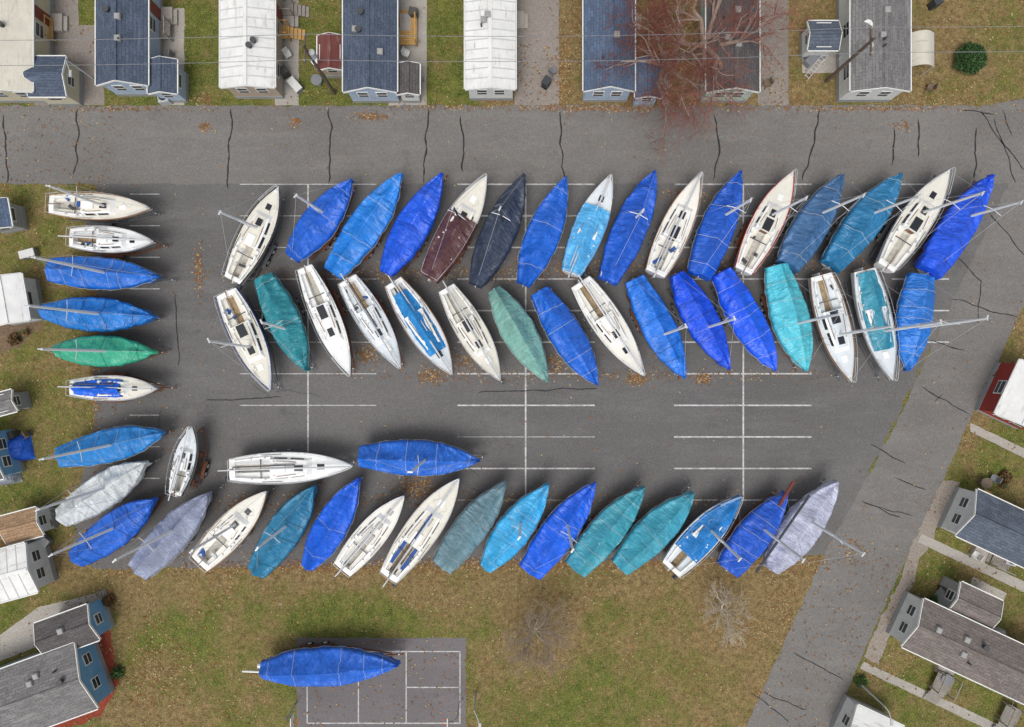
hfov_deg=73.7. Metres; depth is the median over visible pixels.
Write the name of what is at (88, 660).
windows and door
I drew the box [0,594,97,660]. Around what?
footpath
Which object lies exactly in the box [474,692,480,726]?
street lamp
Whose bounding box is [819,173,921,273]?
tarp covered sailboat
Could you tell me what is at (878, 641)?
gravel bed
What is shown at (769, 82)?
garden chair
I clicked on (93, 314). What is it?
tarp covered sailboat
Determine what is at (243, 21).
roof
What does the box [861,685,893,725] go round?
street lamp
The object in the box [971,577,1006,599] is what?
footpath
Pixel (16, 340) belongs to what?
brown shrub
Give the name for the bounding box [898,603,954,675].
windows and door
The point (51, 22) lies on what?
wooden deck
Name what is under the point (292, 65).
driveway
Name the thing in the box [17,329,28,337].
plant pot
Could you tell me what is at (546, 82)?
wheelie bin
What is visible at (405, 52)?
garden chair
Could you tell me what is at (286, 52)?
garden chair
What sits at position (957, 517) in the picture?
windows and door
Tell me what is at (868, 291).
partly covered sailboat
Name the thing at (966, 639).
roof vents
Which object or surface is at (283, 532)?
tarp covered sailboat
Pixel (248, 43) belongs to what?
roof vents
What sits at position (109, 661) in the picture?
mulch bed
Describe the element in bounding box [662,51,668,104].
driveway
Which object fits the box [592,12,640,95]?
windows and door
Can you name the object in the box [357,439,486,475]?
tarp covered sailboat
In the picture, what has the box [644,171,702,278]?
sailboat
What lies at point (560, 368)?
fallen leaves
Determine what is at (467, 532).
tarp covered sailboat
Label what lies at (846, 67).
windows and door
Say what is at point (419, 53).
driveway
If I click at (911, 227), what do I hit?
sailboat
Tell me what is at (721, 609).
bare sapling
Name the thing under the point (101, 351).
tarp covered sailboat
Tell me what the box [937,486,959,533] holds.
skirting
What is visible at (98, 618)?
windows and door
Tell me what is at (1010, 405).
roof
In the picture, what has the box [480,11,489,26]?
roof vents
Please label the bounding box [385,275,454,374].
partly covered sailboat
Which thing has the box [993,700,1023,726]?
wooden deck
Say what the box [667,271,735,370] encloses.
tarp covered sailboat
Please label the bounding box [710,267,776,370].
tarp covered sailboat
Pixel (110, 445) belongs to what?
tarp covered sailboat
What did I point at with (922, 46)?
carport canopy
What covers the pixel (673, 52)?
bare maple tree
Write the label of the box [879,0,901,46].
roof vents
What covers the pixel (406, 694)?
court marking
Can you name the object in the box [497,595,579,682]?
bare tree
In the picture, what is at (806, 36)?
windows and door
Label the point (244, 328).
sailboat
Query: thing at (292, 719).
basketball hoop
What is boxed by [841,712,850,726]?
windows and door
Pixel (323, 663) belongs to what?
tarp covered sailboat
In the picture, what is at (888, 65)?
roof
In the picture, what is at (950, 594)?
windows and door
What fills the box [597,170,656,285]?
tarp covered sailboat
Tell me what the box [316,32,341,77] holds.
garden shed
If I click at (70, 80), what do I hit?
windows and door
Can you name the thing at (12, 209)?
windows and door
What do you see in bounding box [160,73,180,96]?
windows and door
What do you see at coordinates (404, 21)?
windows and door
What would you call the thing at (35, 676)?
roof vents
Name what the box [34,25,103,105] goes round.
driveway
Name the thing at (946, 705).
footpath
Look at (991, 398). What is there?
walls
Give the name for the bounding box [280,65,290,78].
wheelie bin
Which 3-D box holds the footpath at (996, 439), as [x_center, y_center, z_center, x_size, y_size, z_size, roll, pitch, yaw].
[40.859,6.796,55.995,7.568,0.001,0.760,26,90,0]
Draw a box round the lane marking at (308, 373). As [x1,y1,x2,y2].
[130,183,948,500]
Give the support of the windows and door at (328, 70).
in the garden shed at (328, 50)
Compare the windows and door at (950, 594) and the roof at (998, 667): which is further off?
the windows and door at (950, 594)
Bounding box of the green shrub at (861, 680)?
[853,674,867,687]
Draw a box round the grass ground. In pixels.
[0,0,1023,726]
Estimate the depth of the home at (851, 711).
53.68 m
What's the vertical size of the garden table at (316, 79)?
0.735 m
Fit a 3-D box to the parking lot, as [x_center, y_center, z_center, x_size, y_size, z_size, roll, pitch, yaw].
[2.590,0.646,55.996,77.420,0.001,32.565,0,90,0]
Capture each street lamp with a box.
[65,59,108,89]
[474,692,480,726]
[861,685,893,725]
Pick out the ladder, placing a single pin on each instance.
(817, 67)
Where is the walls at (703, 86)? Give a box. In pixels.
[701,0,752,99]
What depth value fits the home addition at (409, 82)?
53.58 m
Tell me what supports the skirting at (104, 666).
attached to the walls at (90, 671)
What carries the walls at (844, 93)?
on the grass ground
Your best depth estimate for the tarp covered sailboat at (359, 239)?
53.35 m
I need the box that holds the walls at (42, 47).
[0,0,49,99]
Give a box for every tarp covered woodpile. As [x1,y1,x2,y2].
[0,472,22,485]
[7,432,35,460]
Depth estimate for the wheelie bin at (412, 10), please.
55.03 m
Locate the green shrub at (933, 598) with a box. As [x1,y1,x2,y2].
[927,594,938,603]
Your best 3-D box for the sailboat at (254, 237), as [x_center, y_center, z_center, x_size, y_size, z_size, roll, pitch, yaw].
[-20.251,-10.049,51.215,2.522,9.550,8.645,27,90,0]
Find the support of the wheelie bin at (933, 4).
on the grass ground
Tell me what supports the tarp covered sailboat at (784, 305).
on the parking lot
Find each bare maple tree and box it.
[587,0,769,167]
[598,0,835,149]
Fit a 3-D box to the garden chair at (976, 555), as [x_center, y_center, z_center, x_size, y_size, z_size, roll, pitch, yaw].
[37.746,15.590,55.500,0.525,1.000,0.556,40,90,0]
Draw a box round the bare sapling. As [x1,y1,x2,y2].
[702,578,755,649]
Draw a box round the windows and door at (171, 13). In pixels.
[111,0,177,89]
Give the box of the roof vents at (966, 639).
[935,626,989,665]
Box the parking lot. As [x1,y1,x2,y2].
[73,182,1008,569]
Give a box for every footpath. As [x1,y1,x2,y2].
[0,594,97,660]
[860,662,995,726]
[918,534,1023,591]
[970,423,1023,457]
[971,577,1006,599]
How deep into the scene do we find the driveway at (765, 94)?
56.00 m
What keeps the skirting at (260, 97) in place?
on the grass ground
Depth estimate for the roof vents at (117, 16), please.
52.16 m
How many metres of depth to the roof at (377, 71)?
52.79 m
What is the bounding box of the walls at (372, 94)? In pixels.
[349,0,398,99]
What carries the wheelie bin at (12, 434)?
on the grass ground
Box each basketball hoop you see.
[286,702,299,726]
[441,702,459,726]
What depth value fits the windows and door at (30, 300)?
54.44 m
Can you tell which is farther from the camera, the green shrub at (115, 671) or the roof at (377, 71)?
the green shrub at (115, 671)
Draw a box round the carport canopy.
[912,30,933,76]
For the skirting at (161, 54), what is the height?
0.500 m
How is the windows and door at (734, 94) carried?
attached to the walls at (703, 86)
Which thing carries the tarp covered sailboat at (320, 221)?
on the parking lot
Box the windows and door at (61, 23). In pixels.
[0,5,68,96]
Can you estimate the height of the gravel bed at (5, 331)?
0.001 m
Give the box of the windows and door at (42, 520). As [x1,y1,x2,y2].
[38,514,46,525]
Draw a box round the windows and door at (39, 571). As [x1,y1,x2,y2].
[30,549,45,579]
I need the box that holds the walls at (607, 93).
[583,88,629,98]
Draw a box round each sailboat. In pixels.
[24,296,163,331]
[30,255,176,290]
[34,458,159,526]
[37,335,166,367]
[39,425,174,467]
[45,185,160,226]
[48,494,166,566]
[58,225,168,258]
[58,372,176,401]
[111,484,224,579]
[165,426,209,500]
[189,485,276,572]
[206,287,280,391]
[217,449,357,484]
[218,184,285,289]
[242,641,403,686]
[247,481,321,577]
[254,272,314,371]
[285,179,356,263]
[295,264,355,376]
[301,473,364,570]
[324,173,403,279]
[333,493,406,577]
[338,273,404,368]
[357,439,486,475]
[380,173,447,277]
[380,476,459,587]
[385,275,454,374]
[420,173,487,283]
[433,480,506,573]
[438,279,503,385]
[469,173,525,288]
[480,482,548,572]
[488,286,547,382]
[516,176,567,287]
[519,481,595,579]
[530,286,598,385]
[562,174,612,278]
[565,481,644,577]
[571,273,644,375]
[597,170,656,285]
[611,484,694,575]
[624,274,687,378]
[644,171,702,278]
[662,493,743,579]
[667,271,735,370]
[686,170,751,281]
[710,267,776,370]
[715,481,809,577]
[730,169,809,275]
[760,263,840,371]
[763,478,864,574]
[774,174,865,273]
[803,272,894,382]
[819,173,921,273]
[845,266,941,381]
[870,167,985,272]
[888,273,990,371]
[913,174,1023,279]
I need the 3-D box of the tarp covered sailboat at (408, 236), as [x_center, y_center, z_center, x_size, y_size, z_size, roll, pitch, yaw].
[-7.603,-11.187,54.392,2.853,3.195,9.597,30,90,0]
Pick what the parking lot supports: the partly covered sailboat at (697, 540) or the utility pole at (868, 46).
the partly covered sailboat at (697, 540)
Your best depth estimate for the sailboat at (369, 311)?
53.63 m
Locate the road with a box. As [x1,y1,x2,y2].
[0,99,1023,726]
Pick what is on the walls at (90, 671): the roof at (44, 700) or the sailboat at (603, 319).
the roof at (44, 700)
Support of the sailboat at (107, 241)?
on the parking lot
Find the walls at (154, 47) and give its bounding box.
[103,0,159,93]
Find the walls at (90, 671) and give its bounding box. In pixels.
[0,643,110,703]
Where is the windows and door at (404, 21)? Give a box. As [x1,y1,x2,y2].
[356,12,410,96]
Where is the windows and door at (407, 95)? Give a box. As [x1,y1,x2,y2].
[404,94,414,97]
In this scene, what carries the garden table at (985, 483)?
on the grass ground
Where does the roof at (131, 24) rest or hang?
on the walls at (154, 47)
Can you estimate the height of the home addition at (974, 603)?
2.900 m
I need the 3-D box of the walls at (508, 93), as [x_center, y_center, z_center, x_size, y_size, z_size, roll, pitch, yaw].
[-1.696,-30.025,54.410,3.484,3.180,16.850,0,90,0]
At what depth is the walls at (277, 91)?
54.93 m
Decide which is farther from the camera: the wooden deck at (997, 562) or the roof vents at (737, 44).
the wooden deck at (997, 562)
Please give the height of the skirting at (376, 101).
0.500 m
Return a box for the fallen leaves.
[0,0,1023,726]
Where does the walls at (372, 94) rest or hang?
on the grass ground
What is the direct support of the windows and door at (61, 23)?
attached to the walls at (42, 47)
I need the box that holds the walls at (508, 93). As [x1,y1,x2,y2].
[469,89,512,97]
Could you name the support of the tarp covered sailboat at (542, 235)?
on the parking lot
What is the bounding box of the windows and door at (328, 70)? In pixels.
[319,44,340,71]
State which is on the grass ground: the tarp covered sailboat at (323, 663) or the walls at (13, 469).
the walls at (13, 469)
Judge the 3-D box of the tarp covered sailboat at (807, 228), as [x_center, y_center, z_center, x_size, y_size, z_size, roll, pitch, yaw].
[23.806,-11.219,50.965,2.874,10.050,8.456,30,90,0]
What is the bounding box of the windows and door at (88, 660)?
[82,651,100,689]
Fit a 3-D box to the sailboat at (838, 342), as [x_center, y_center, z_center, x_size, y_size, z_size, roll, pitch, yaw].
[25.445,-2.859,50.715,2.581,10.550,9.026,-15,90,0]
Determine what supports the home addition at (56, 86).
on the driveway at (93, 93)
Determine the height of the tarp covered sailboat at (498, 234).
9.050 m
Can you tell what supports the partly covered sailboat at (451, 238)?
on the parking lot
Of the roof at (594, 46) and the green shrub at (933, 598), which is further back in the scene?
the green shrub at (933, 598)
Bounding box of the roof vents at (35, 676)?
[25,670,63,687]
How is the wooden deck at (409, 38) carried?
on the grass ground
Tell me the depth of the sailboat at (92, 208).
53.63 m
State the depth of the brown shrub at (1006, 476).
55.55 m
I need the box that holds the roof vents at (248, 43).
[245,36,256,48]
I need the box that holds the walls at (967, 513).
[942,488,974,532]
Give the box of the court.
[297,637,465,726]
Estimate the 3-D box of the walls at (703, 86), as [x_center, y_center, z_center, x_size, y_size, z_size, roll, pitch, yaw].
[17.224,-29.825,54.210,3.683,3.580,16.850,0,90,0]
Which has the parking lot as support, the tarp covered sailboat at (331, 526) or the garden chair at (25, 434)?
the tarp covered sailboat at (331, 526)
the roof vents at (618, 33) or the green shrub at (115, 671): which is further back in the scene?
the green shrub at (115, 671)
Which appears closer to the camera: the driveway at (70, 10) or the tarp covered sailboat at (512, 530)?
the tarp covered sailboat at (512, 530)
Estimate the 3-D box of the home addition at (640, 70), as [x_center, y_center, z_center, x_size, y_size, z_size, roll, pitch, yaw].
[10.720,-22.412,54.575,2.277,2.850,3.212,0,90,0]
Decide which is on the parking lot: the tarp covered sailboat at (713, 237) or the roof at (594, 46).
the tarp covered sailboat at (713, 237)
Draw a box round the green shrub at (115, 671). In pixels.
[110,666,124,679]
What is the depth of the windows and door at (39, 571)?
54.18 m
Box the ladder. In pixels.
[805,55,827,78]
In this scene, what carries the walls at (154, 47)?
on the grass ground
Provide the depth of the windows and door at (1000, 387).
54.22 m
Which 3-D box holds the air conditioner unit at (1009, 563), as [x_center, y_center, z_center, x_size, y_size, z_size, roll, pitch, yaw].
[40.460,15.925,55.580,0.850,0.840,0.850,18,90,0]
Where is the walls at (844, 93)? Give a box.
[839,0,901,98]
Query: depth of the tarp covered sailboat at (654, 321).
53.30 m
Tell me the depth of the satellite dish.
52.75 m
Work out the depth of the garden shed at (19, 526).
53.69 m
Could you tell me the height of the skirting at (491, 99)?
0.500 m
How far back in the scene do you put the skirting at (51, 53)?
55.69 m
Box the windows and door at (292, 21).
[235,2,298,92]
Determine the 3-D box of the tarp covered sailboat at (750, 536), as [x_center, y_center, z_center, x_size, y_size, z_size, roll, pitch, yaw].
[19.608,12.946,50.465,3.029,11.050,8.763,36,90,0]
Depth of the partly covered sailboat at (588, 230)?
53.39 m
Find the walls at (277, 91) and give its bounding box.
[227,0,281,95]
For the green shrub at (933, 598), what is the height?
0.754 m
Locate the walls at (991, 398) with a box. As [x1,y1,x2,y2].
[979,363,1023,428]
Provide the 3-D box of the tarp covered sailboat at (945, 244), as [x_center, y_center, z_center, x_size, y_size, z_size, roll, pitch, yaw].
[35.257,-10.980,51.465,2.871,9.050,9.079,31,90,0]
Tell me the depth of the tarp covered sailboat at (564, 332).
53.15 m
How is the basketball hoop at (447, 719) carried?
on the court
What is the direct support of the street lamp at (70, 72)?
on the grass ground
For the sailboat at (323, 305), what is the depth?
53.66 m
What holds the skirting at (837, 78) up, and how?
attached to the walls at (844, 93)
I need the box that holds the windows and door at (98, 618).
[93,611,102,624]
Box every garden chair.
[20,430,32,439]
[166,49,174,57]
[281,47,292,60]
[401,46,410,59]
[548,66,557,76]
[762,76,773,89]
[924,82,938,92]
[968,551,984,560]
[990,474,1002,483]
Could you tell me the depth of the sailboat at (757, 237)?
53.66 m
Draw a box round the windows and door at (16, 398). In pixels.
[0,394,21,412]
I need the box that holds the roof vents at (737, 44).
[722,6,741,46]
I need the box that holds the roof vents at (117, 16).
[102,5,121,41]
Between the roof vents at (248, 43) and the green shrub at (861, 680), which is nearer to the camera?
the roof vents at (248, 43)
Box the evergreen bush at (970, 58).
[953,41,987,74]
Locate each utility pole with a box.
[301,33,335,94]
[824,26,875,82]
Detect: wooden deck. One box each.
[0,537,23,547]
[44,10,57,42]
[159,16,173,41]
[277,19,304,41]
[278,0,308,16]
[399,10,417,46]
[923,667,962,703]
[985,553,1015,575]
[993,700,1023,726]
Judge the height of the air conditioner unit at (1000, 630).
0.840 m
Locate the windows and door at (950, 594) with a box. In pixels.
[944,589,955,601]
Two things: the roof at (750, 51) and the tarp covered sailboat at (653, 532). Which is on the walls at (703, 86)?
the roof at (750, 51)
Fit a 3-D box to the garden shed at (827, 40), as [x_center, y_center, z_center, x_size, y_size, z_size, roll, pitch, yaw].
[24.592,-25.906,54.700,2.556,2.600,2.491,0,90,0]
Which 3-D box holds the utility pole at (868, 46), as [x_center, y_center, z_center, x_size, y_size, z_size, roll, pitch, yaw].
[25.945,-23.135,52.250,0.670,7.500,2.000,0,90,0]
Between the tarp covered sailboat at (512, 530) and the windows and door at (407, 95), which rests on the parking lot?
the tarp covered sailboat at (512, 530)
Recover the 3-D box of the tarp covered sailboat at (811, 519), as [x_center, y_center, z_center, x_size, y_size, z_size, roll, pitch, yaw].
[22.956,12.769,50.215,3.215,11.550,8.844,36,90,0]
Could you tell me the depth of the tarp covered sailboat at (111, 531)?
53.18 m
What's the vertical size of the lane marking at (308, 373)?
0.002 m
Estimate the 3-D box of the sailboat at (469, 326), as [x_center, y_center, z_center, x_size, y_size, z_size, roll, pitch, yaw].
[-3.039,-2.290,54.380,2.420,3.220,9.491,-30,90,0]
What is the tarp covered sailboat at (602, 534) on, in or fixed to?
on the parking lot
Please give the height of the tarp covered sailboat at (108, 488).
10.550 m
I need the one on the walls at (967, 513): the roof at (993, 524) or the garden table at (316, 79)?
the roof at (993, 524)
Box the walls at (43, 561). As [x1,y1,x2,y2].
[27,539,53,587]
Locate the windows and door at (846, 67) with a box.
[843,20,892,95]
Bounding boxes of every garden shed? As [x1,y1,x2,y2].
[0,197,28,233]
[0,272,43,325]
[0,388,32,416]
[0,506,58,545]
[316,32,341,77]
[799,20,842,58]
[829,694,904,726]
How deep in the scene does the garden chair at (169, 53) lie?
55.38 m
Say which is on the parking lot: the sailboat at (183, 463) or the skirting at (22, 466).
the sailboat at (183, 463)
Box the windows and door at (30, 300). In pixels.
[26,290,32,304]
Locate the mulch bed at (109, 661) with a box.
[52,630,119,726]
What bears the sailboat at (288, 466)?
on the parking lot
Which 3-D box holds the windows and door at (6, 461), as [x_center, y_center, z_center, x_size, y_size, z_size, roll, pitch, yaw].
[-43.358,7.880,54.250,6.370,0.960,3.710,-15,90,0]
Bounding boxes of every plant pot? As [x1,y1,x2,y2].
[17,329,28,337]
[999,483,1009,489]
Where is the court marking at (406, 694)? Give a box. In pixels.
[307,651,460,723]
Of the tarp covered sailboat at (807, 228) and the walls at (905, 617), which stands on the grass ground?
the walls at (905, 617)
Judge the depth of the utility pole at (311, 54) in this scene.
49.16 m
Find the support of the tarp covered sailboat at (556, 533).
on the parking lot
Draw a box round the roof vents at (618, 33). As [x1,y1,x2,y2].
[602,31,619,58]
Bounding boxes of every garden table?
[311,74,321,85]
[940,674,952,684]
[978,478,991,488]
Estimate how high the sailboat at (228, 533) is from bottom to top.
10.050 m
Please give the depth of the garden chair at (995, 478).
55.50 m
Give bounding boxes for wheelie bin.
[7,430,19,439]
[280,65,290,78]
[408,6,418,20]
[541,75,551,89]
[927,0,943,10]
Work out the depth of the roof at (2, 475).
53.16 m
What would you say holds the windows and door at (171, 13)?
attached to the walls at (154, 47)
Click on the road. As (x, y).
(158, 143)
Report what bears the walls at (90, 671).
on the grass ground
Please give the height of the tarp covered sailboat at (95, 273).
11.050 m
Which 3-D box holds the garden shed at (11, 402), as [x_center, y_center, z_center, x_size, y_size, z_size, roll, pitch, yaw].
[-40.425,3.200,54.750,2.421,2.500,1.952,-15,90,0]
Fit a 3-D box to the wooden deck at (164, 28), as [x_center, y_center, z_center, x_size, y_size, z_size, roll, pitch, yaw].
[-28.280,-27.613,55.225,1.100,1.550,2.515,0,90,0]
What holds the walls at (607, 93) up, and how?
on the grass ground
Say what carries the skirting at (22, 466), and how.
on the grass ground
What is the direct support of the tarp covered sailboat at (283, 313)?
on the parking lot
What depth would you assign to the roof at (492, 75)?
52.98 m
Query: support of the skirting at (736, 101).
on the grass ground
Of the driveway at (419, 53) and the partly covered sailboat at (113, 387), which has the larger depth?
the driveway at (419, 53)
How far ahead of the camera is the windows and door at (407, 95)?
54.54 m
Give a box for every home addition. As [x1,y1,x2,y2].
[22,55,82,105]
[33,597,115,653]
[147,56,188,102]
[395,61,420,102]
[632,55,662,106]
[935,576,1003,629]
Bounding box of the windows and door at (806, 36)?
[805,22,831,47]
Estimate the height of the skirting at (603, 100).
0.500 m
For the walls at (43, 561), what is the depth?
54.62 m
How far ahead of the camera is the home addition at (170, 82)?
53.51 m
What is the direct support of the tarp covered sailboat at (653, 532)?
on the parking lot
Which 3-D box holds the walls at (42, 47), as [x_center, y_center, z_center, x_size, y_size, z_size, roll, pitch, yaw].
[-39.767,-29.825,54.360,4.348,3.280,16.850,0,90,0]
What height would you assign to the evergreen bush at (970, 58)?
1.563 m
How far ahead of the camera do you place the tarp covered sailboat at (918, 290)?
53.24 m
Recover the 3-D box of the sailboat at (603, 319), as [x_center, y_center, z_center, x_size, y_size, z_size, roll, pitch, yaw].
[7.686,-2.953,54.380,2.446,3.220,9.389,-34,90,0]
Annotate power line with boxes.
[0,26,1023,65]
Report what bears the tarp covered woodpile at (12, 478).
on the grass ground
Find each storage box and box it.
[18,247,39,259]
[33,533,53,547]
[287,76,303,94]
[802,55,820,67]
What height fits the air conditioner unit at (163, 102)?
0.840 m
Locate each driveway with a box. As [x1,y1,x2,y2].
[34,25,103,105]
[54,0,78,24]
[164,8,184,104]
[275,0,298,104]
[388,0,426,104]
[514,0,558,104]
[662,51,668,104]
[758,0,788,104]
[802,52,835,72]
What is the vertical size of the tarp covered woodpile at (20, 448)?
1.329 m
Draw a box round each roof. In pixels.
[0,0,34,92]
[0,467,5,479]
[0,541,39,603]
[0,642,98,726]
[95,0,149,86]
[219,0,275,88]
[342,0,397,93]
[464,0,516,90]
[582,0,635,92]
[705,0,760,93]
[849,0,911,92]
[900,597,1023,704]
[954,488,1023,568]
[993,359,1023,426]
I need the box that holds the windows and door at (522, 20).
[476,11,527,94]
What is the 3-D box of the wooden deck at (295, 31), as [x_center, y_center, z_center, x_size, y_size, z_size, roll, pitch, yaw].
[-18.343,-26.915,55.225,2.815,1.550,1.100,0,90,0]
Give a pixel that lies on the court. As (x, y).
(431, 674)
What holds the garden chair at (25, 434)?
on the grass ground
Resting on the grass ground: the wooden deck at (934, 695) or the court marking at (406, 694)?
the wooden deck at (934, 695)
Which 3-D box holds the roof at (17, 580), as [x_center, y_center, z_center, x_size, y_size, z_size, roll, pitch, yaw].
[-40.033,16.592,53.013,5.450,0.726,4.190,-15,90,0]
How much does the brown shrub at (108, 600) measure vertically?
0.742 m
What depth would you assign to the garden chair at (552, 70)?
55.55 m
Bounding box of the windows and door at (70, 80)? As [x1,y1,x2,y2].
[47,73,73,99]
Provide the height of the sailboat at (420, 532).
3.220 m
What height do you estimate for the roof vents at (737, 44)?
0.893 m
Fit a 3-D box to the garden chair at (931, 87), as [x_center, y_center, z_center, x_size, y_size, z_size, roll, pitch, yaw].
[34.096,-22.491,55.500,0.525,1.000,0.556,20,90,0]
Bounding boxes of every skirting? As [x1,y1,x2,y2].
[0,0,53,102]
[0,642,114,692]
[8,428,25,472]
[27,540,58,580]
[116,0,163,96]
[235,0,283,98]
[352,0,399,102]
[469,96,512,100]
[582,91,626,101]
[699,0,746,102]
[836,0,891,101]
[886,591,921,633]
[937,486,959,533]
[974,363,1017,428]
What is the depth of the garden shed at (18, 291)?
53.58 m
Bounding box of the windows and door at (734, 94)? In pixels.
[704,24,744,96]
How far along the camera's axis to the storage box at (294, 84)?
55.34 m
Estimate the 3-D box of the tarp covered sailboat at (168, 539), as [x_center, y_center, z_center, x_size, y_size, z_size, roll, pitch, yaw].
[-26.466,13.136,50.465,2.912,11.050,9.086,43,90,0]
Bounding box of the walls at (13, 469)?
[0,430,20,475]
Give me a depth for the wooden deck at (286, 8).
55.38 m
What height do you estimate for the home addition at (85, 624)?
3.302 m
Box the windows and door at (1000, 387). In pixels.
[992,380,1022,426]
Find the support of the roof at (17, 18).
on the walls at (42, 47)
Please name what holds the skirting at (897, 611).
on the grass ground
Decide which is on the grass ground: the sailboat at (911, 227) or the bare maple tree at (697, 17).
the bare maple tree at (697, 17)
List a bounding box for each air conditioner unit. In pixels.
[157,96,172,105]
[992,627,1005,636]
[1004,560,1015,566]
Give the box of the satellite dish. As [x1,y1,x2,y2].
[864,19,872,25]
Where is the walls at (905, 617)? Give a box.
[889,593,921,641]
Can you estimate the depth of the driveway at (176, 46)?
56.00 m
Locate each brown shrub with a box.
[7,332,20,345]
[102,593,114,606]
[998,470,1013,483]
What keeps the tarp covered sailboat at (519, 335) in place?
on the parking lot
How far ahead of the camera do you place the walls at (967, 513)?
54.44 m
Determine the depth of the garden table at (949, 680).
55.26 m
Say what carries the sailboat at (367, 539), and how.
on the parking lot
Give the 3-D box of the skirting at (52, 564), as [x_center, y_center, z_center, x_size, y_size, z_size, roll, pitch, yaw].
[-40.033,16.592,55.750,4.940,0.500,3.610,-15,90,0]
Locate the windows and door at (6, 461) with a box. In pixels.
[0,438,12,466]
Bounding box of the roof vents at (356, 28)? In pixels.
[352,8,382,54]
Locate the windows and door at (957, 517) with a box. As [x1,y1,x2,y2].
[950,496,989,563]
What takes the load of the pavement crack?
on the road
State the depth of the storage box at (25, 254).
55.34 m
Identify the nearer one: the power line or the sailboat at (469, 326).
the power line
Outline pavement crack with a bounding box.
[2,106,1023,721]
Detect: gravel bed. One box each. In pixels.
[0,275,41,355]
[864,480,959,664]
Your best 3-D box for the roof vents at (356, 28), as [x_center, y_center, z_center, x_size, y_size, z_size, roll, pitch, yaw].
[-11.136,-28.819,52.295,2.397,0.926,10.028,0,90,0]
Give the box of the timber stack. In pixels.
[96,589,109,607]
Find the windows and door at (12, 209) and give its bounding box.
[0,207,16,229]
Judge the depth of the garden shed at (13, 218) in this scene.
54.50 m
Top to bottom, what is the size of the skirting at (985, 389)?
0.500 m
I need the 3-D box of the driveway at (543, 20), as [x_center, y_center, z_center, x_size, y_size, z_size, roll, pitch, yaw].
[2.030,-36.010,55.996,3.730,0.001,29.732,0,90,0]

